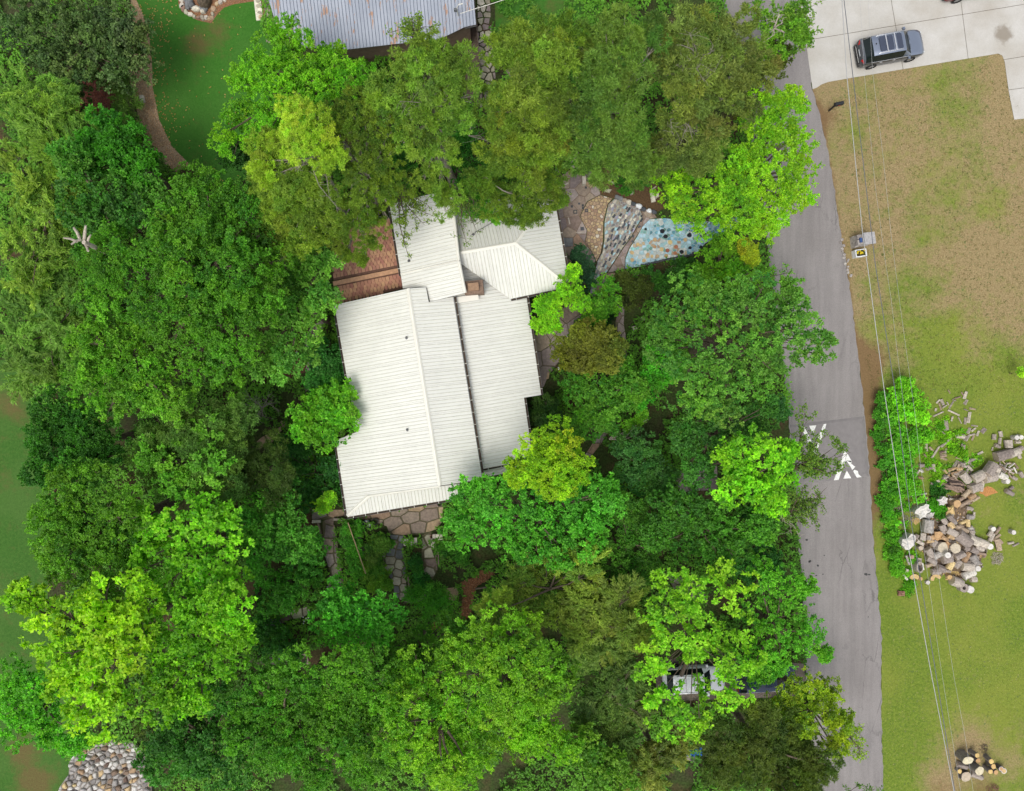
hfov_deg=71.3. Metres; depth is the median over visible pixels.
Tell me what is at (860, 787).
tree bough
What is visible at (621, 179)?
shrub
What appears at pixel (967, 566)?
log
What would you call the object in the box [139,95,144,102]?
concrete block
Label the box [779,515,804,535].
dead branch
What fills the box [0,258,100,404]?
broadleaf tree
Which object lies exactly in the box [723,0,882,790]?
road
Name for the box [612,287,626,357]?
garden path
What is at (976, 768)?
log
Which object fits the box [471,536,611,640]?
broadleaf tree
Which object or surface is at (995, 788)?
brush pile
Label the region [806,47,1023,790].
lawn
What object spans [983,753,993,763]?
log
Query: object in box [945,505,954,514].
root stump
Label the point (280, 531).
broadleaf tree
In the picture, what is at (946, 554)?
log
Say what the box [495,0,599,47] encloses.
lawn
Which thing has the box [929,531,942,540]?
log
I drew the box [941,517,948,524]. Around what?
log
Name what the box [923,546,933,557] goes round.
log
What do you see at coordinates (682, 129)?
bare limb
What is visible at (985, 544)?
log
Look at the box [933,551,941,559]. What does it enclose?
log
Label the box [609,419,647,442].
dead branch
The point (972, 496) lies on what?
log
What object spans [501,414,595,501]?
broadleaf tree
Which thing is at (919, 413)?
vine mound
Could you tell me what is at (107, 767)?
rubble terrace
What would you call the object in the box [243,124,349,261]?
pine tree
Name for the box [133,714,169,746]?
shrub
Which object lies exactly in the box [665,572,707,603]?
garden path
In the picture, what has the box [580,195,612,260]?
cobble field
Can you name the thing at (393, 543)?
shrub
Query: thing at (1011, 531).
log
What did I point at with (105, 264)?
broadleaf tree
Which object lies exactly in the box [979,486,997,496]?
sawdust
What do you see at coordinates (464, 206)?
tree bough
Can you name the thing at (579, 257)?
shrub
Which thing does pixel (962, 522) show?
log
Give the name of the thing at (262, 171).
pine tree
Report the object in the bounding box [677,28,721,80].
bare limb
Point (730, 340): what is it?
broadleaf tree
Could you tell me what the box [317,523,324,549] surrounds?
timber edging
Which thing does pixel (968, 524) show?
log
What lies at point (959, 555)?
log
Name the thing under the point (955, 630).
grass tufts
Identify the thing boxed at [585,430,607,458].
garden path
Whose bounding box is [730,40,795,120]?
broadleaf tree
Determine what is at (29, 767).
lawn
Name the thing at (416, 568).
fern bed
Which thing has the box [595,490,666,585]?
broadleaf tree
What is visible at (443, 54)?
broadleaf tree
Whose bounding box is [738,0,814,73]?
broadleaf tree
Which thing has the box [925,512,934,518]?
root stump
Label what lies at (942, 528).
log
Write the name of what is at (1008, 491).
log
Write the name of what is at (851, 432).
speed hump
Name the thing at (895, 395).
power line
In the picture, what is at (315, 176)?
bare limb
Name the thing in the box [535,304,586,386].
garden path
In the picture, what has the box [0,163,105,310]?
bamboo clump
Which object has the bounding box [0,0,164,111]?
magnolia tree
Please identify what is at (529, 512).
broadleaf tree
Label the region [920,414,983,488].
weed patch
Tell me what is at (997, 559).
brush pile
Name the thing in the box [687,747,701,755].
tarpaulin
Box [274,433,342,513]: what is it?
shrub
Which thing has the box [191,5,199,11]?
boulder
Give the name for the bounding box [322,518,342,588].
stepping path
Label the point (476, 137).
bare limb
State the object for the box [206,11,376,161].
broadleaf tree
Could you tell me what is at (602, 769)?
broadleaf tree
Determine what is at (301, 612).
stepping path
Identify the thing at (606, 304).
broadleaf tree
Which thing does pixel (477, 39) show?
wooden fence
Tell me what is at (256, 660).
undergrowth
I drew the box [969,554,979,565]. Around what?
log
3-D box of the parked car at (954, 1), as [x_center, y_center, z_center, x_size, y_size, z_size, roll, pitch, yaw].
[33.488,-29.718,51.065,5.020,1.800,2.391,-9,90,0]
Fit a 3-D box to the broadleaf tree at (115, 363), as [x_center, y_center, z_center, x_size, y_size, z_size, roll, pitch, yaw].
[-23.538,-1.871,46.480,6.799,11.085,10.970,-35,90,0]
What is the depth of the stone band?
51.97 m
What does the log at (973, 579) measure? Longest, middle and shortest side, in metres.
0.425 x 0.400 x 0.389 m
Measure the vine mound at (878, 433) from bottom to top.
1.340 m
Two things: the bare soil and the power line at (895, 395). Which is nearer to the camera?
the power line at (895, 395)
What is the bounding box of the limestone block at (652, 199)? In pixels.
[650,192,655,202]
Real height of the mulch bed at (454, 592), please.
0.062 m
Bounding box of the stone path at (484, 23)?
[477,0,495,107]
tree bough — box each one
[343,405,362,421]
[385,10,440,43]
[386,172,437,260]
[450,192,483,247]
[516,178,571,230]
[731,262,794,294]
[781,484,826,534]
[789,400,849,482]
[791,0,823,58]
[827,723,869,762]
[842,782,884,790]
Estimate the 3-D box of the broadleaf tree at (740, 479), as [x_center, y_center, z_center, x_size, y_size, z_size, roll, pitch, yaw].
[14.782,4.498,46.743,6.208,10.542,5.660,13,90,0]
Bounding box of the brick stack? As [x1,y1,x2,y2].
[897,590,904,595]
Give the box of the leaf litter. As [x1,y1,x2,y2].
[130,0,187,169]
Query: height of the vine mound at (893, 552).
1.021 m
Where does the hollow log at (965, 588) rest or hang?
on the lawn at (908, 660)
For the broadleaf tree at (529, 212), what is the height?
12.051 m
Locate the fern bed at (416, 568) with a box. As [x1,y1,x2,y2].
[407,552,430,588]
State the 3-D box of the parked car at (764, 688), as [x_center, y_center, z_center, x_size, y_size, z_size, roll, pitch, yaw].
[18.245,20.340,51.219,4.420,1.561,2.251,-4,90,0]
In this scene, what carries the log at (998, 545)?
on the lawn at (908, 660)
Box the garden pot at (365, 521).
[362,520,370,527]
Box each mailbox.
[828,101,843,111]
[850,232,875,248]
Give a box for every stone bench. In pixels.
[403,537,417,545]
[432,534,442,539]
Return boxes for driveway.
[801,0,1023,119]
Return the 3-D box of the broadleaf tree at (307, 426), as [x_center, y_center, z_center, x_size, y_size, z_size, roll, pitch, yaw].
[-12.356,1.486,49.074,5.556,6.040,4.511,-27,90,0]
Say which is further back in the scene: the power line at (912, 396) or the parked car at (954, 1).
the parked car at (954, 1)
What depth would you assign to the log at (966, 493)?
51.51 m
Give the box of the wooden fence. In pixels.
[474,0,482,97]
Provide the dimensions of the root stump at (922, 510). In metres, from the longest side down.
1.219 x 0.934 x 0.888 m
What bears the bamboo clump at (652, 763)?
on the ground at (506, 766)
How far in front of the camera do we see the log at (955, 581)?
51.43 m
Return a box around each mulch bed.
[68,69,118,114]
[178,0,264,22]
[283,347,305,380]
[444,587,458,605]
[599,166,664,210]
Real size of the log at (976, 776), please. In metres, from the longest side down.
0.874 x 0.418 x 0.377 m
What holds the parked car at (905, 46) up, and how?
on the driveway
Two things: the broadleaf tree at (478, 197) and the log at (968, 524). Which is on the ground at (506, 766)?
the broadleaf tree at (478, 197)
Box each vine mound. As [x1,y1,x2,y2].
[869,390,903,516]
[880,491,905,577]
[881,376,931,428]
[884,409,935,504]
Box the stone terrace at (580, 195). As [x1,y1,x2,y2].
[559,171,599,268]
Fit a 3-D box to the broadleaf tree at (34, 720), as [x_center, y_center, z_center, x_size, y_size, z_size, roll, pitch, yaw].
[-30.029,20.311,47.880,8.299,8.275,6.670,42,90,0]
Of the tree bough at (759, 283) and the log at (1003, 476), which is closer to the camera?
the tree bough at (759, 283)
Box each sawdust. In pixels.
[911,518,921,524]
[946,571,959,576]
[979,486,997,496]
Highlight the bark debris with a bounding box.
[919,493,986,580]
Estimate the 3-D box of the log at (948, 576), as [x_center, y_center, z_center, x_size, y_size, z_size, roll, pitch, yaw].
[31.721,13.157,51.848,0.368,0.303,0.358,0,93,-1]
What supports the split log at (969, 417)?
on the lawn at (908, 660)
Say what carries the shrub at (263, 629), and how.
on the ground at (506, 766)
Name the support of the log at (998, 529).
on the lawn at (908, 660)
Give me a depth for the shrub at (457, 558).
51.15 m
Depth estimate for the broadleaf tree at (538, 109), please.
36.53 m
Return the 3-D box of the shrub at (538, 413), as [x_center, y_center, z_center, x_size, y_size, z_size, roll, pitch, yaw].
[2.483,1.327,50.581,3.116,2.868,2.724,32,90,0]
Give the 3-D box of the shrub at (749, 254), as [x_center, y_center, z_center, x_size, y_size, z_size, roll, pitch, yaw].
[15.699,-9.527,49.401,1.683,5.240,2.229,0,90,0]
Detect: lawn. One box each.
[0,360,83,790]
[137,0,278,186]
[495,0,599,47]
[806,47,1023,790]
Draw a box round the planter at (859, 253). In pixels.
[851,248,866,258]
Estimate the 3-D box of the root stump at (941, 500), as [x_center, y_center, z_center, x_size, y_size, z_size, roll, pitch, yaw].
[30.989,7.592,51.645,0.794,0.711,0.658,-10,94,-6]
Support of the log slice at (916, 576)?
on the lawn at (908, 660)
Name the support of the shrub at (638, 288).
on the ground at (506, 766)
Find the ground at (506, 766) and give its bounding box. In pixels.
[0,0,881,790]
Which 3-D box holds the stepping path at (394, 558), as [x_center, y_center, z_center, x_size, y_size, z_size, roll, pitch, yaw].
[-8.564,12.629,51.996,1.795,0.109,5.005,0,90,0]
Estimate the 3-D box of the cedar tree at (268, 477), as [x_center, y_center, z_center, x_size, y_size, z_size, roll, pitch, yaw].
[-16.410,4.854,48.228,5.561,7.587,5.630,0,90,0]
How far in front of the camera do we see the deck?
51.73 m
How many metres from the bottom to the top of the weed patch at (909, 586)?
0.882 m
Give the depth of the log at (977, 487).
51.32 m
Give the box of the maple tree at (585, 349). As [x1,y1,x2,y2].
[549,314,629,377]
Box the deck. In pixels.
[264,0,277,44]
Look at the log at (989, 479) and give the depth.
51.25 m
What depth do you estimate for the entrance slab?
51.97 m
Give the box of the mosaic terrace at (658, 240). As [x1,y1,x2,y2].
[625,217,737,267]
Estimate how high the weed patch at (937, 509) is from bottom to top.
0.758 m
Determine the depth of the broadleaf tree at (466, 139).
46.12 m
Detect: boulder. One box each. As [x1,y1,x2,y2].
[184,0,192,10]
[189,1,194,8]
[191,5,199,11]
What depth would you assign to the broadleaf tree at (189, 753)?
43.25 m
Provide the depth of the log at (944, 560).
51.29 m
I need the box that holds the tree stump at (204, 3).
[197,0,211,8]
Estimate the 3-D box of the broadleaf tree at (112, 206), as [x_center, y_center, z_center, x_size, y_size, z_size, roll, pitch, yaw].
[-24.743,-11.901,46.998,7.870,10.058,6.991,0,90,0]
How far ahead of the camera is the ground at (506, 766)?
52.00 m
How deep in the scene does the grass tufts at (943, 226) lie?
51.98 m
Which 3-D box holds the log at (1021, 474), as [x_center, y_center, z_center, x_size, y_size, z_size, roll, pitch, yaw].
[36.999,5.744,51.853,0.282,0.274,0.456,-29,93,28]
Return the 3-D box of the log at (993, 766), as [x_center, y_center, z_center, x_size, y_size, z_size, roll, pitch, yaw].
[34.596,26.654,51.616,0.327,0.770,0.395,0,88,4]
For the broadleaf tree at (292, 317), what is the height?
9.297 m
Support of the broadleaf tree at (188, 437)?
on the ground at (506, 766)
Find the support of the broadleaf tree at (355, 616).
on the ground at (506, 766)
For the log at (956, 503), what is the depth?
51.29 m
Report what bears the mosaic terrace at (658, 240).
on the ground at (506, 766)
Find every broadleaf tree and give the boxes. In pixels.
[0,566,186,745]
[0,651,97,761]
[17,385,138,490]
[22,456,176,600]
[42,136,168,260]
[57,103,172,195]
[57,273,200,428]
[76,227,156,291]
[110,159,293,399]
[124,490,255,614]
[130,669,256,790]
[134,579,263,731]
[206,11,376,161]
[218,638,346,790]
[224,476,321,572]
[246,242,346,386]
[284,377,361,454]
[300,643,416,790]
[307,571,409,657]
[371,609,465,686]
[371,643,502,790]
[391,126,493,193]
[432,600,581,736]
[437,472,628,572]
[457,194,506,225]
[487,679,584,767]
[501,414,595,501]
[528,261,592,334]
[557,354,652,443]
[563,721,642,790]
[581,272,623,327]
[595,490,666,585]
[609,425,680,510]
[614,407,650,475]
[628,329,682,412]
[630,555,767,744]
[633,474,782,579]
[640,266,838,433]
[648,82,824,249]
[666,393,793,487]
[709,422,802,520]
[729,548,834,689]
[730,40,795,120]
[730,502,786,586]
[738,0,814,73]
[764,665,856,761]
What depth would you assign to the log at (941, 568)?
51.52 m
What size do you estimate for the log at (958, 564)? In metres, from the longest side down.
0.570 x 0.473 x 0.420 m
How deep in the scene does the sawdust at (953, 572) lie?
51.99 m
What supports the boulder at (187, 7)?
on the mulch bed at (231, 2)
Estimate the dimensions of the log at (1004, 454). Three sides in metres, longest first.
1.166 x 0.742 x 0.730 m
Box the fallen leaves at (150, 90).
[130,0,186,171]
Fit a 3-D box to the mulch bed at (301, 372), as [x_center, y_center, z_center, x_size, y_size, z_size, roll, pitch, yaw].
[-16.223,-2.116,52.020,2.768,0.059,2.069,-37,90,0]
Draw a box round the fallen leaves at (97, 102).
[74,68,116,114]
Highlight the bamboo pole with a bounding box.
[348,523,365,573]
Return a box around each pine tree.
[243,91,348,214]
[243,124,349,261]
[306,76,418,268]
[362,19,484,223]
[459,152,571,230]
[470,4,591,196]
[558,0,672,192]
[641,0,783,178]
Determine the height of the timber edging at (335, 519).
0.180 m
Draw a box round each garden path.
[249,654,308,664]
[304,321,323,391]
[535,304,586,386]
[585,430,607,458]
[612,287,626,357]
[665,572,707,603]
[676,464,716,491]
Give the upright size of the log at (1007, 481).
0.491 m
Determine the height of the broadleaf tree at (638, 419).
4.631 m
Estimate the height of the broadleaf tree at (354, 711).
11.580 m
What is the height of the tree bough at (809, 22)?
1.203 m
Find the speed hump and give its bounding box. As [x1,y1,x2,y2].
[790,416,868,483]
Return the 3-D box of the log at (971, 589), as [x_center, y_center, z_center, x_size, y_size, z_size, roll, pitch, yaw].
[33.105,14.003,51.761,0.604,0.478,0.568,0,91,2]
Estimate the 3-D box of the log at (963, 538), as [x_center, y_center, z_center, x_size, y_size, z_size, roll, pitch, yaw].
[32.594,10.327,51.566,1.191,0.876,0.861,38,59,0]
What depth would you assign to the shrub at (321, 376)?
49.38 m
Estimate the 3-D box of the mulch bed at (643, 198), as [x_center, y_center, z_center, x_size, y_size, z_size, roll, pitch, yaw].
[8.688,-15.288,52.020,5.825,0.059,2.576,18,90,0]
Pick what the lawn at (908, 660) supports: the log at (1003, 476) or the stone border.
the log at (1003, 476)
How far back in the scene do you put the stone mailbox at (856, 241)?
50.91 m
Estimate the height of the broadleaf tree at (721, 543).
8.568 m
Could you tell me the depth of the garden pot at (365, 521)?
51.76 m
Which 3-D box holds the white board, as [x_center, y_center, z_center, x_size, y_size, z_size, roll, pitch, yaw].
[5.210,-15.560,51.750,0.294,0.500,0.660,0,90,0]
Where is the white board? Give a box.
[582,176,585,185]
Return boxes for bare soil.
[921,494,982,578]
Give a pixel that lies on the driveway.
(960, 30)
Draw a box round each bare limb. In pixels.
[292,155,336,208]
[397,77,469,119]
[464,123,488,144]
[664,101,695,141]
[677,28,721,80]
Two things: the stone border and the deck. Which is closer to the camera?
the deck
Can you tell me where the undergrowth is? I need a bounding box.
[0,0,811,790]
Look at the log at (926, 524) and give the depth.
51.22 m
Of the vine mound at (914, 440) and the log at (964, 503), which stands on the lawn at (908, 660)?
the vine mound at (914, 440)
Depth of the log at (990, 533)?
51.67 m
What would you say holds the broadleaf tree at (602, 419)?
on the ground at (506, 766)
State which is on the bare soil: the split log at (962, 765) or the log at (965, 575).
the log at (965, 575)
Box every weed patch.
[893,499,920,579]
[900,579,917,597]
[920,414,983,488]
[924,496,947,520]
[929,481,950,498]
[1009,366,1023,378]
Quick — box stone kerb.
[254,0,262,20]
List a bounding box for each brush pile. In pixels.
[894,501,915,526]
[981,743,987,752]
[986,783,999,790]
[990,552,1003,563]
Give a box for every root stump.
[898,532,915,549]
[911,503,930,518]
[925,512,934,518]
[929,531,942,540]
[936,496,947,504]
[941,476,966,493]
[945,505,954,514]
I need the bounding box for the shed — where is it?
[269,0,475,63]
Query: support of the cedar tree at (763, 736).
on the ground at (506, 766)
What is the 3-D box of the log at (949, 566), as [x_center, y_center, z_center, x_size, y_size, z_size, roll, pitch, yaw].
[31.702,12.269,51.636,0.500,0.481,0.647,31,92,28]
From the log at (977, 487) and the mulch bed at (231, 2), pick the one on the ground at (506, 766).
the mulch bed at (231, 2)
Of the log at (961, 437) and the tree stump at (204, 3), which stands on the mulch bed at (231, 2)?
the tree stump at (204, 3)
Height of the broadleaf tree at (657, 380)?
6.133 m
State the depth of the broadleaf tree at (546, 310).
47.53 m
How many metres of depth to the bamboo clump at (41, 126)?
45.55 m
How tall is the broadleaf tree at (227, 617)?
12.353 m
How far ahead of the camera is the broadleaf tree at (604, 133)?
37.13 m
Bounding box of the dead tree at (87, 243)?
[63,225,147,270]
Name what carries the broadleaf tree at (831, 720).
on the ground at (506, 766)
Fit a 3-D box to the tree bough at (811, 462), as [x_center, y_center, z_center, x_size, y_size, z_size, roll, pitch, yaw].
[18.883,3.179,44.888,3.578,1.661,5.212,-41,90,0]
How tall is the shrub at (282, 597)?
2.938 m
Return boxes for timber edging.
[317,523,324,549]
[333,518,350,520]
[333,525,343,583]
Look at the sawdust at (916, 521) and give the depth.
51.99 m
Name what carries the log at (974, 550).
on the log
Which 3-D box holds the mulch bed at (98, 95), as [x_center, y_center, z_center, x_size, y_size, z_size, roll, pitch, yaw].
[-30.452,-22.132,52.020,3.788,0.061,4.080,0,90,0]
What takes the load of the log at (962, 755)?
on the lawn at (908, 660)
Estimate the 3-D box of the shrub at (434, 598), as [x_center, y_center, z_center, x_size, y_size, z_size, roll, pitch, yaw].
[-5.815,14.361,50.654,3.215,2.763,3.849,-43,90,0]
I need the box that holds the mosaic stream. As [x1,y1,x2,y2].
[590,199,642,295]
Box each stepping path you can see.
[256,423,285,449]
[268,607,309,625]
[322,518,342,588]
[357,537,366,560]
[382,535,406,600]
[421,532,435,579]
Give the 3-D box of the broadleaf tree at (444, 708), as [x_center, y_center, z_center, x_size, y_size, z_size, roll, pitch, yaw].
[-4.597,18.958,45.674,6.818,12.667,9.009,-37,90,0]
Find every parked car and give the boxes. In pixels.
[662,662,724,695]
[734,663,795,693]
[853,26,924,69]
[942,0,961,3]
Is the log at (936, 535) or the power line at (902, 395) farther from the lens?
the log at (936, 535)
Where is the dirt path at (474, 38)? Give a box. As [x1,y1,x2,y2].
[464,24,478,106]
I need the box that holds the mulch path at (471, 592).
[435,570,493,627]
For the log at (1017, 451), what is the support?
on the log
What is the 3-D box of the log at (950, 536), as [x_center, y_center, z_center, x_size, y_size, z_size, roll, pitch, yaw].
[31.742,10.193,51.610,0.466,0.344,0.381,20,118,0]
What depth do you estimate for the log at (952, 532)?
51.30 m
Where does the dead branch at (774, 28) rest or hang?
attached to the broadleaf tree at (698, 100)
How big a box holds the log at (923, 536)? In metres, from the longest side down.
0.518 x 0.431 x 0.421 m
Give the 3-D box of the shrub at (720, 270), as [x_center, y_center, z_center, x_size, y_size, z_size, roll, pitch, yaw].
[13.650,-8.825,49.515,4.883,5.003,4.265,-37,90,0]
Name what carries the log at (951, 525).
on the log
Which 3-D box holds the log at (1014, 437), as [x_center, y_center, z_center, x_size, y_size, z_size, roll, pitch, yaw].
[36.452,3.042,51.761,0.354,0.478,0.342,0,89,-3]
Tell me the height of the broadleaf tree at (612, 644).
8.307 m
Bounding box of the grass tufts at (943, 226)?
[839,60,1023,391]
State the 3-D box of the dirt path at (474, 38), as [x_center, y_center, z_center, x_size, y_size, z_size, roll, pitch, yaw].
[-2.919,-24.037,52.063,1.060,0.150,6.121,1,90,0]
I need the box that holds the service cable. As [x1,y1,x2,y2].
[460,0,502,13]
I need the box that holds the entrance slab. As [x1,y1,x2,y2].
[596,273,614,294]
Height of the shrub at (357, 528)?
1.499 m
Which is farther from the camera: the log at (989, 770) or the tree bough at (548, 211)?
the log at (989, 770)
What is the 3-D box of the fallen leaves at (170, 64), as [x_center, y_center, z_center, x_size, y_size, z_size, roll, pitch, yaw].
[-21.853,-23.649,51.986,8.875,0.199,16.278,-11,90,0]
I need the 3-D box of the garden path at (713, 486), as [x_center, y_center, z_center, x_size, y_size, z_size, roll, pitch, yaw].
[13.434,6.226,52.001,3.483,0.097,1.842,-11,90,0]
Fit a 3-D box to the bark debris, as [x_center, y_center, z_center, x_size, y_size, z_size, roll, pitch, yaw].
[32.123,10.418,51.970,5.005,0.050,6.619,0,90,0]
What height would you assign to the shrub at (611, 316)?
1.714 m
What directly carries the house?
on the ground at (506, 766)
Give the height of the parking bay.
0.150 m
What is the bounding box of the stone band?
[608,205,656,272]
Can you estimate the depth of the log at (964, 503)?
51.64 m
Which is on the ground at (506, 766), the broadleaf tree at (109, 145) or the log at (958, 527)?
the broadleaf tree at (109, 145)
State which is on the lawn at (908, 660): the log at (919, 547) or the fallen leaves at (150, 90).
the log at (919, 547)
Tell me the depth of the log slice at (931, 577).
51.84 m
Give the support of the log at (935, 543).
on the log
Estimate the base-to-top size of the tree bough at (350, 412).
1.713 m
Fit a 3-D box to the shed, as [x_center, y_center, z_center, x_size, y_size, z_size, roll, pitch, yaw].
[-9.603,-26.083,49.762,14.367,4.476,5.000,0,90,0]
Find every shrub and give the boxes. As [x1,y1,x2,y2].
[106,74,172,181]
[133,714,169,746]
[215,128,263,176]
[242,525,332,619]
[246,614,306,664]
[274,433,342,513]
[300,353,344,395]
[302,335,342,374]
[309,490,337,515]
[338,519,364,580]
[357,557,394,595]
[363,535,392,568]
[370,531,396,547]
[401,579,459,623]
[435,540,470,566]
[528,391,569,432]
[568,242,597,293]
[591,310,618,330]
[612,270,654,311]
[613,168,649,196]
[640,256,699,294]
[685,225,757,291]
[733,236,760,268]
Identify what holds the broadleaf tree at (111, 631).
on the ground at (506, 766)
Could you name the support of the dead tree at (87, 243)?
on the ground at (506, 766)
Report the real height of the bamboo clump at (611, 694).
8.240 m
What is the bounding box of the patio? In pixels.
[312,504,443,534]
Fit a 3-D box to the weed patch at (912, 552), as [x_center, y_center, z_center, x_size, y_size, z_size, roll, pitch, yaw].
[28.313,10.561,52.047,2.579,1.161,5.965,-8,90,0]
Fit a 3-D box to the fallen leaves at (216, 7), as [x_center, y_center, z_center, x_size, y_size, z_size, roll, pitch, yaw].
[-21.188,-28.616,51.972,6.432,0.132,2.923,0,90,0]
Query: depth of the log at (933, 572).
51.64 m
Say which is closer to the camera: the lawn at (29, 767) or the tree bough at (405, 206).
the tree bough at (405, 206)
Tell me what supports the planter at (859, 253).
on the lawn at (908, 660)
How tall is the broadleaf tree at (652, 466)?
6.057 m
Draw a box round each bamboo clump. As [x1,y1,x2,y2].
[0,60,100,202]
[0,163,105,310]
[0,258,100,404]
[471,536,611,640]
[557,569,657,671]
[563,649,662,762]
[619,713,701,790]
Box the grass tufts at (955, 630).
[880,391,1023,789]
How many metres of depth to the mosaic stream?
51.96 m
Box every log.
[912,561,923,572]
[915,539,924,545]
[916,545,922,549]
[919,532,925,540]
[921,519,933,532]
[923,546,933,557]
[924,555,937,564]
[929,540,937,547]
[930,446,939,457]
[930,569,941,574]
[933,541,947,552]
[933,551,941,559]
[934,564,946,572]
[938,524,946,531]
[940,554,953,563]
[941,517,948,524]
[941,535,948,541]
[942,551,950,557]
[944,420,948,430]
[945,526,959,536]
[945,562,955,570]
[945,574,951,579]
[946,513,956,522]
[946,534,954,539]
[947,499,960,507]
[947,521,955,528]
[948,542,960,552]
[948,576,964,587]
[953,550,966,560]
[954,560,962,568]
[954,749,973,763]
[954,767,961,773]
[955,434,964,438]
[955,524,969,532]
[955,529,973,547]
[956,584,968,591]
[956,761,968,769]
[957,519,966,524]
[958,470,971,483]
[958,769,970,781]
[959,499,972,507]
[959,561,974,570]
[960,570,976,579]
[961,489,970,498]
[961,551,970,562]
[965,506,972,510]
[966,514,973,519]
[966,519,970,526]
[966,584,973,592]
[967,412,970,422]
[967,482,982,493]
[967,493,976,499]
[967,760,983,774]
[968,534,981,546]
[968,577,977,581]
[968,749,978,757]
[969,470,986,483]
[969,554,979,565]
[969,770,983,779]
[970,546,978,554]
[970,754,979,762]
[973,545,984,551]
[978,537,989,548]
[982,461,998,476]
[982,764,992,773]
[983,473,998,482]
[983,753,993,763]
[985,760,995,768]
[987,530,993,536]
[988,526,995,530]
[988,533,995,541]
[992,448,1014,461]
[994,526,1000,534]
[994,538,1001,550]
[995,763,1006,773]
[999,472,1008,479]
[1001,479,1010,483]
[1003,440,1012,447]
[1004,488,1014,495]
[1008,529,1015,534]
[1010,435,1018,439]
[1010,447,1021,458]
[1018,471,1023,477]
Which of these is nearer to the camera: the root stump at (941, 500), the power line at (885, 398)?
the power line at (885, 398)
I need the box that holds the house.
[332,195,569,518]
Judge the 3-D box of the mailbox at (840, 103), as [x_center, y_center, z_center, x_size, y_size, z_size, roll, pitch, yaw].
[23.278,-20.761,51.330,0.600,1.340,0.290,-12,90,0]
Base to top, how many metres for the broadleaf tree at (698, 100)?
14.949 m
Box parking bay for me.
[656,656,804,701]
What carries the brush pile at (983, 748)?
on the lawn at (908, 660)
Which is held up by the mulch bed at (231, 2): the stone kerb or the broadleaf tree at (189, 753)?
the stone kerb
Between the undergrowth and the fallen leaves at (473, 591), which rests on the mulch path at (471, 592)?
the fallen leaves at (473, 591)
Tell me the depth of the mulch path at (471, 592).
51.99 m
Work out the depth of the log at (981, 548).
51.56 m
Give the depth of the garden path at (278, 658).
51.97 m
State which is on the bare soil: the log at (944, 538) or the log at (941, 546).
the log at (941, 546)
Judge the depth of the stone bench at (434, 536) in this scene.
51.52 m
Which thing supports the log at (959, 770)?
on the lawn at (908, 660)
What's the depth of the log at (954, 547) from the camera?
51.36 m
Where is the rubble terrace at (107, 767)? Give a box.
[58,738,152,790]
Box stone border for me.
[179,0,261,20]
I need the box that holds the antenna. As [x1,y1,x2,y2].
[454,3,462,15]
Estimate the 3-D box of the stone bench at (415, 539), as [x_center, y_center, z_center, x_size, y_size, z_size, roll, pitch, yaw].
[-7.347,10.566,51.760,1.000,0.480,0.480,-7,90,0]
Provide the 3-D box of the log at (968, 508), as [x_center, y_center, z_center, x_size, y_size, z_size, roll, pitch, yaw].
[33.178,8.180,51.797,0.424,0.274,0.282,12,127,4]
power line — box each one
[842,2,953,790]
[844,1,954,790]
[860,6,960,790]
[868,6,972,786]
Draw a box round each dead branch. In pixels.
[242,387,280,419]
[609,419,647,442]
[764,14,785,41]
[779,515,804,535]
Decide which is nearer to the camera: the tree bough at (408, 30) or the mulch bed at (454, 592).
the tree bough at (408, 30)
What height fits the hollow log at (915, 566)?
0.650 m
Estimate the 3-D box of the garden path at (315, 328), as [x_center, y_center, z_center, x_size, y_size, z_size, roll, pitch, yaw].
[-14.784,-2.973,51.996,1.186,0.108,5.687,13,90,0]
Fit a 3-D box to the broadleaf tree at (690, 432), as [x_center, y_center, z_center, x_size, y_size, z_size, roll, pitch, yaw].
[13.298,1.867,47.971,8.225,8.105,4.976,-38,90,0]
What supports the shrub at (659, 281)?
on the ground at (506, 766)
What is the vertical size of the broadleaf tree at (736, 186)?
11.512 m
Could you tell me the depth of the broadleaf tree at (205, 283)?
39.85 m
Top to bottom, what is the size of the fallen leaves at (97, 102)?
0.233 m
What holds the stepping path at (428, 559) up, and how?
on the ground at (506, 766)
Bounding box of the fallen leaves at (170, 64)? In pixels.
[140,0,261,180]
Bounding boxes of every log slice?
[909,573,918,579]
[929,575,940,580]
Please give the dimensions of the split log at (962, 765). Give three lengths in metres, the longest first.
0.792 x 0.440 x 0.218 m
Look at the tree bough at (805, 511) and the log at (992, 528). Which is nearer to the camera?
the tree bough at (805, 511)
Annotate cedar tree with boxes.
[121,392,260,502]
[221,427,298,513]
[693,698,846,790]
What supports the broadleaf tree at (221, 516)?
on the ground at (506, 766)
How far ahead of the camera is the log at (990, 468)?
51.11 m
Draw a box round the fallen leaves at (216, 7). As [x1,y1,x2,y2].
[178,0,249,18]
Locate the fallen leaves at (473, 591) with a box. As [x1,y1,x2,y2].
[431,570,494,628]
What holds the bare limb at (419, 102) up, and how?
attached to the broadleaf tree at (443, 54)
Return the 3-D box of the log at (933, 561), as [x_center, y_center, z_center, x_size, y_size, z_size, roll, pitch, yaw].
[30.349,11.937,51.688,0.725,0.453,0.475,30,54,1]
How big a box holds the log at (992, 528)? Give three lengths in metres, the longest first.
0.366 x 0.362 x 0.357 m

